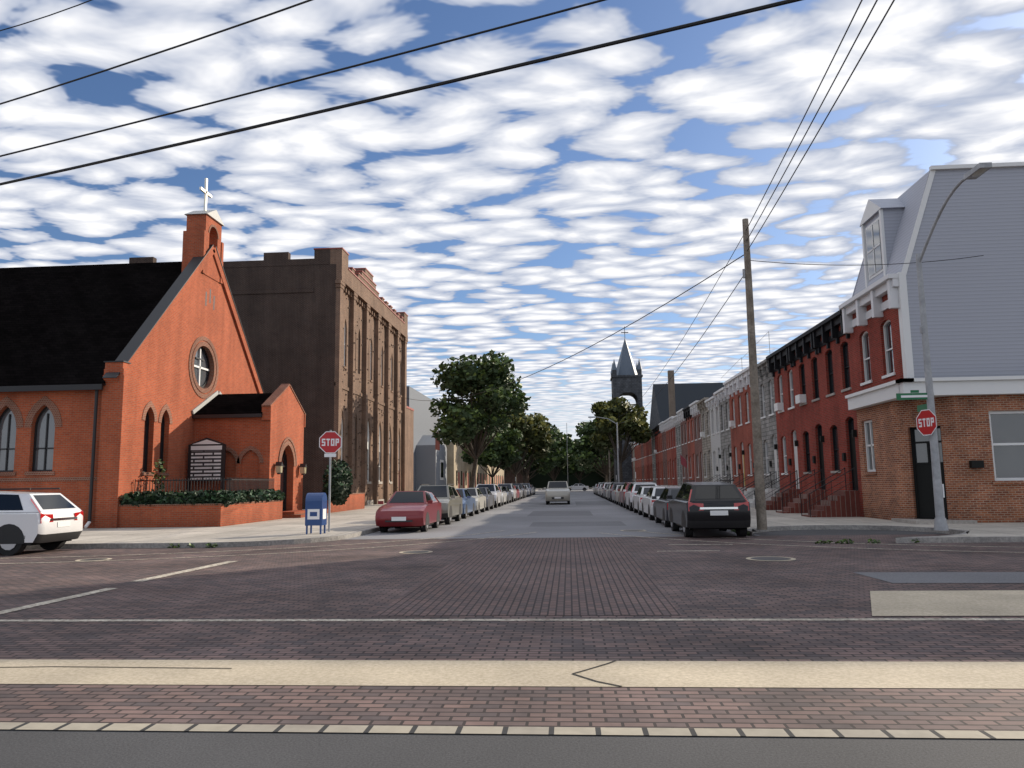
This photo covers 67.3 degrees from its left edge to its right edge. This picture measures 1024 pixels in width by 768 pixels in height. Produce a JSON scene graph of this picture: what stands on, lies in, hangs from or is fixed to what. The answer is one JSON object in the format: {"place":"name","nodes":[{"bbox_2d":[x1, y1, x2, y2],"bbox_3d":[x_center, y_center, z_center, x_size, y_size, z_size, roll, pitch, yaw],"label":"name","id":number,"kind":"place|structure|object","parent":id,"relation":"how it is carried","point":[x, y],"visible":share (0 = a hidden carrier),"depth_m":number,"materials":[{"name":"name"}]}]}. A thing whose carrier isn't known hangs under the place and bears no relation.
{"place":"outdoors","nodes":[
{"label":"outdoors","id":0,"kind":"place"},
{"bbox_2d":[120,459,352,507],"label":"shrubs","id":1,"kind":"object","parent":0,"point":[341,479],"visible":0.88,"depth_m":33.04,"materials":[{"name":"green plant"}]},
{"bbox_2d":[0,0,801,185],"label":"overhead cables","id":2,"kind":"object","parent":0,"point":[692,24],"visible":1,"depth_m":14.95,"materials":[{"name":"black rubber"}]},
{"bbox_2d":[0,488,1023,738],"bbox_3d":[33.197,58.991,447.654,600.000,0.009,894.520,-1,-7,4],"label":"roads","id":3,"kind":"structure","parent":0,"point":[586,612],"depth_m":8.75,"materials":[{"name":"brick"}]},
{"bbox_2d":[0,488,82,555],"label":"car","id":4,"kind":"object","parent":3,"relation":"on","point":[48,521],"visible":1,"depth_m":20.47,"materials":[{"name":"white metal"}]},
{"bbox_2d":[375,491,440,531],"bbox_3d":[-3.850,4.797,29.189,2.020,1.460,4.066,-1,-7,4],"label":"car","id":5,"kind":"object","parent":3,"relation":"on","point":[405,509],"visible":1,"depth_m":27.81,"materials":[{"name":"red paint"}]},
{"bbox_2d":[417,484,462,524],"bbox_3d":[-3.420,5.312,34.221,2.140,1.715,4.616,-1,-7,4],"label":"car","id":6,"kind":"object","parent":3,"relation":"on","point":[448,497],"visible":0.54,"depth_m":33.69,"materials":[{"name":"beige metal"}]},
{"bbox_2d":[456,489,474,518],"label":"car","id":7,"kind":"object","parent":3,"relation":"on","point":[468,502],"visible":0.43,"depth_m":39.01,"materials":[{"name":"blue paint"}]},
{"bbox_2d":[456,488,485,513],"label":"car","id":8,"kind":"object","parent":3,"relation":"on","point":[479,497],"visible":0.49,"depth_m":44.36,"materials":[{"name":"beige paint"}]},
{"bbox_2d":[479,488,494,510],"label":"car","id":9,"kind":"object","parent":3,"relation":"on","point":[490,498],"visible":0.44,"depth_m":49.65,"materials":[{"name":"grey paint"}]},
{"bbox_2d":[476,483,501,507],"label":"car","id":10,"kind":"object","parent":3,"relation":"on","point":[495,491],"visible":0.51,"depth_m":55.06,"materials":[{"name":"white metal"}]},
{"bbox_2d":[499,487,506,505],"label":"car","id":11,"kind":"object","parent":3,"relation":"on","point":[504,497],"visible":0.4,"depth_m":60.43,"materials":[{"name":"white paint"}]},
{"bbox_2d":[498,486,511,503],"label":"car","id":12,"kind":"object","parent":3,"relation":"on","point":[509,493],"visible":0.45,"depth_m":65.62,"materials":[{"name":"grey paint"}]},
{"bbox_2d":[497,483,515,501],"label":"car","id":13,"kind":"object","parent":3,"relation":"on","point":[511,487],"visible":0.45,"depth_m":71.07,"materials":[{"name":"white metal"}]},
{"bbox_2d":[514,486,519,500],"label":"car","id":14,"kind":"object","parent":3,"relation":"on","point":[517,494],"visible":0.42,"depth_m":76.31,"materials":[{"name":"red paint"}]},
{"bbox_2d":[513,483,525,497],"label":"car","id":15,"kind":"object","parent":3,"relation":"on","point":[521,485],"visible":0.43,"depth_m":87.02,"materials":[{"name":"black"}]},
{"bbox_2d":[516,486,522,498],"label":"car","id":16,"kind":"object","parent":3,"relation":"on","point":[521,492],"visible":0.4,"depth_m":81.85,"materials":[{"name":"grey paint"}]},
{"bbox_2d":[522,483,531,495],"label":"car","id":17,"kind":"object","parent":3,"relation":"on","point":[528,485],"visible":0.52,"depth_m":103.07,"materials":[{"name":"black metal"}]},
{"bbox_2d":[544,481,571,504],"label":"car","id":18,"kind":"object","parent":3,"relation":"on","point":[557,491],"visible":1,"depth_m":59.87,"materials":[{"name":"beige paint"}]},
{"bbox_2d":[548,427,576,480],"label":"tree","id":19,"kind":"object","parent":3,"relation":"on","point":[561,446],"visible":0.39,"depth_m":207.00,"materials":[{"name":"green plant"}]},
{"bbox_2d":[568,484,588,490],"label":"car","id":20,"kind":"object","parent":3,"relation":"on","point":[579,487],"visible":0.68,"depth_m":149.23,"materials":[{"name":"white paint"}]},
{"bbox_2d":[561,439,602,483],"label":"tree","id":21,"kind":"object","parent":3,"relation":"on","point":[572,468],"visible":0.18,"depth_m":216.67,"materials":[{"name":"green plant"}]},
{"bbox_2d":[595,482,603,495],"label":"car","id":22,"kind":"object","parent":3,"relation":"on","point":[598,484],"visible":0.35,"depth_m":97.52,"materials":[{"name":"black metal"}]},
{"bbox_2d":[599,482,611,497],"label":"car","id":23,"kind":"object","parent":3,"relation":"on","point":[604,484],"visible":0.33,"depth_m":81.39,"materials":[{"name":"white metal"}]},
{"bbox_2d":[602,484,610,498],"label":"car","id":24,"kind":"object","parent":3,"relation":"on","point":[604,495],"visible":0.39,"depth_m":77.51,"materials":[{"name":"grey paint"}]},
{"bbox_2d":[604,485,610,499],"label":"car","id":25,"kind":"object","parent":3,"relation":"on","point":[606,492],"visible":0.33,"depth_m":72.51,"materials":[{"name":"grey paint"}]},
{"bbox_2d":[610,485,619,503],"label":"car","id":26,"kind":"object","parent":3,"relation":"on","point":[616,488],"visible":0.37,"depth_m":61.02,"materials":[{"name":"grey paint"}]},
{"bbox_2d":[606,482,624,501],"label":"car","id":27,"kind":"object","parent":3,"relation":"on","point":[613,485],"visible":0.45,"depth_m":65.50,"materials":[{"name":"black metal"}]},
{"bbox_2d":[614,485,623,505],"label":"car","id":28,"kind":"object","parent":3,"relation":"on","point":[617,496],"visible":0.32,"depth_m":56.11,"materials":[{"name":"beige paint"}]},
{"bbox_2d":[618,481,646,507],"bbox_3d":[8.208,7.349,51.270,2.140,1.715,4.616,-1,-7,4],"label":"car","id":29,"kind":"object","parent":3,"relation":"on","point":[627,484],"visible":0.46,"depth_m":50.21,"materials":[{"name":"black"}]},
{"bbox_2d":[623,481,656,510],"bbox_3d":[7.820,6.678,46.027,2.140,1.715,4.616,-1,-7,4],"label":"car","id":30,"kind":"object","parent":3,"relation":"on","point":[634,487],"visible":0.46,"depth_m":44.43,"materials":[{"name":"white metal"}]},
{"bbox_2d":[631,486,665,514],"bbox_3d":[7.451,6.135,40.741,2.100,1.450,4.666,-1,-7,4],"label":"car","id":31,"kind":"object","parent":3,"relation":"on","point":[637,499],"visible":0.3,"depth_m":39.85,"materials":[{"name":"white paint"}]},
{"bbox_2d":[640,486,677,519],"bbox_3d":[7.059,5.457,35.448,2.100,1.450,4.666,-1,-7,4],"label":"car","id":32,"kind":"object","parent":3,"relation":"on","point":[647,501],"visible":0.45,"depth_m":34.52,"materials":[{"name":"white paint"}]},
{"bbox_2d":[652,487,680,526],"bbox_3d":[6.667,4.780,30.156,2.100,1.450,4.666,-1,-7,4],"label":"car","id":33,"kind":"object","parent":3,"relation":"on","point":[660,509],"visible":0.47,"depth_m":29.34,"materials":[{"name":"grey paint"}]},
{"bbox_2d":[667,480,750,536],"bbox_3d":[6.255,3.975,24.906,2.140,1.715,4.616,-1,-7,4],"label":"car","id":34,"kind":"object","parent":3,"relation":"on","point":[719,506],"visible":1,"depth_m":22.82,"materials":[{"name":"black metal"}]},
{"bbox_2d":[0,529,1023,767],"bbox_3d":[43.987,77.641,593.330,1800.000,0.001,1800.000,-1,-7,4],"label":"ground","id":35,"kind":"structure","parent":0,"point":[19,748],"depth_m":4.93,"materials":[{"name":"brick paving"},{"name":"grey asphalt"},{"name":"light stone"}]},
{"bbox_2d":[25,487,1023,548],"bbox_3d":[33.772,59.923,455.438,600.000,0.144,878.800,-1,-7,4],"label":"pavements","id":36,"kind":"structure","parent":35,"relation":"on","point":[343,525],"depth_m":25.52,"materials":[{"name":"grey concrete"}]},
{"bbox_2d":[0,178,364,527],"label":"church","id":37,"kind":"structure","parent":36,"relation":"on","point":[117,381],"depth_m":35.94,"materials":[{"name":"brick"}]},
{"bbox_2d":[129,247,413,508],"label":"brick building","id":38,"kind":"structure","parent":36,"relation":"on","point":[325,331],"depth_m":54.87,"materials":[{"name":"brick"}]},
{"bbox_2d":[305,493,326,533],"bbox_3d":[-6.466,4.265,25.404,0.564,1.340,0.526,-1,-7,4],"label":"mailbox","id":39,"kind":"object","parent":36,"relation":"on","point":[315,509],"visible":1,"depth_m":25.18,"materials":[{"name":"blue metal"}]},
{"bbox_2d":[319,430,341,531],"bbox_3d":[-6.301,3.335,26.615,0.760,3.490,0.075,0,-7,-10],"label":"stop sign","id":40,"kind":"object","parent":36,"relation":"on","point":[330,441],"visible":1,"depth_m":26.72,"materials":[{"name":"red metal"}]},
{"bbox_2d":[407,386,504,490],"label":"buildings","id":41,"kind":"structure","parent":36,"relation":"on","point":[452,467],"depth_m":92.82,"materials":[{"name":"grey"}]},
{"bbox_2d":[428,349,530,487],"bbox_3d":[-3.207,3.746,65.446,8.396,12.687,9.725,3,-8,-27],"label":"tree","id":42,"kind":"object","parent":36,"relation":"on","point":[473,422],"visible":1,"depth_m":63.61,"materials":[{"name":"green plant"}]},
{"bbox_2d":[460,427,522,483],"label":"tree","id":43,"kind":"object","parent":36,"relation":"on","point":[501,453],"visible":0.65,"depth_m":94.40,"materials":[{"name":"green plant"}]},
{"bbox_2d":[504,466,512,478],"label":"tree","id":44,"kind":"object","parent":36,"relation":"on","point":[505,471],"visible":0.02,"depth_m":218.68,"materials":[{"name":"green plant"}]},
{"bbox_2d":[483,408,554,483],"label":"tree","id":45,"kind":"object","parent":36,"relation":"on","point":[537,439],"visible":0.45,"depth_m":121.24,"materials":[{"name":"green plant"}]},
{"bbox_2d":[514,451,554,482],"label":"tree","id":46,"kind":"object","parent":36,"relation":"on","point":[543,470],"visible":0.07,"depth_m":198.43,"materials":[{"name":"green plant"}]},
{"bbox_2d":[514,422,558,482],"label":"tree","id":47,"kind":"object","parent":36,"relation":"on","point":[549,460],"visible":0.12,"depth_m":146.74,"materials":[{"name":"green plant"}]},
{"bbox_2d":[573,419,613,481],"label":"tree","id":48,"kind":"object","parent":36,"relation":"on","point":[586,454],"visible":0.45,"depth_m":152.92,"materials":[{"name":"green plant"}]},
{"bbox_2d":[577,455,613,481],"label":"tree","id":49,"kind":"object","parent":36,"relation":"on","point":[590,469],"visible":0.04,"depth_m":196.17,"materials":[{"name":"green plant"}]},
{"bbox_2d":[588,397,651,481],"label":"tree","id":50,"kind":"object","parent":36,"relation":"on","point":[634,428],"visible":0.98,"depth_m":106.57,"materials":[{"name":"green plant"}]},
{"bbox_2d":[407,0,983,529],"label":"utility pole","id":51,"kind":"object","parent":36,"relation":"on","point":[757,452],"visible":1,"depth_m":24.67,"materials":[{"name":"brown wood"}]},
{"bbox_2d":[839,162,1023,523],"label":"corner building","id":52,"kind":"structure","parent":36,"relation":"on","point":[975,313],"depth_m":27.29,"materials":[{"name":"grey brick"}]},
{"bbox_2d":[896,162,991,530],"bbox_3d":[12.425,-0.756,22.218,1.189,9.960,4.379,0,-7,-6],"label":"street light","id":53,"kind":"object","parent":36,"relation":"on","point":[975,172],"visible":0.99,"depth_m":23.21,"materials":[{"name":"grey metal"}]},
{"bbox_2d":[916,409,936,435],"bbox_3d":[12.530,1.163,23.270,0.008,0.780,0.780,1,-8,-15],"label":"stop sign","id":54,"kind":"object","parent":53,"relation":"attached to","point":[926,421],"visible":1,"depth_m":23.26,"materials":[{"name":"red metal"}]},
{"bbox_2d":[167,529,920,547],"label":"fallen leaves","id":55,"kind":"object","parent":35,"relation":"on","point":[732,530],"visible":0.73,"depth_m":20.25,"materials":[{"name":"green plant"}]},
{"bbox_2d":[435,416,686,484],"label":"street lights","id":56,"kind":"object","parent":35,"relation":"on","point":[683,459],"visible":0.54,"depth_m":94.76,"materials":[{"name":"grey metal"}]},
{"bbox_2d":[610,326,724,481],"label":"church","id":57,"kind":"structure","parent":35,"relation":"on","point":[671,398],"depth_m":136.27,"materials":[{"name":"grey stone"}]},
{"bbox_2d":[629,310,863,516],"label":"row houses","id":58,"kind":"structure","parent":35,"relation":"on","point":[810,446],"depth_m":41.51,"materials":[{"name":"brick"},{"name":"glass"},{"name":"painted wood"}]},
{"bbox_2d":[0,0,1023,439],"label":"sky","id":59,"kind":"structure","parent":0,"point":[532,214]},
{"bbox_2d":[504,457,613,487],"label":"backdrop","id":60,"kind":"structure","parent":0,"point":[591,479],"depth_m":233.38,"materials":[{"name":"green plant"}]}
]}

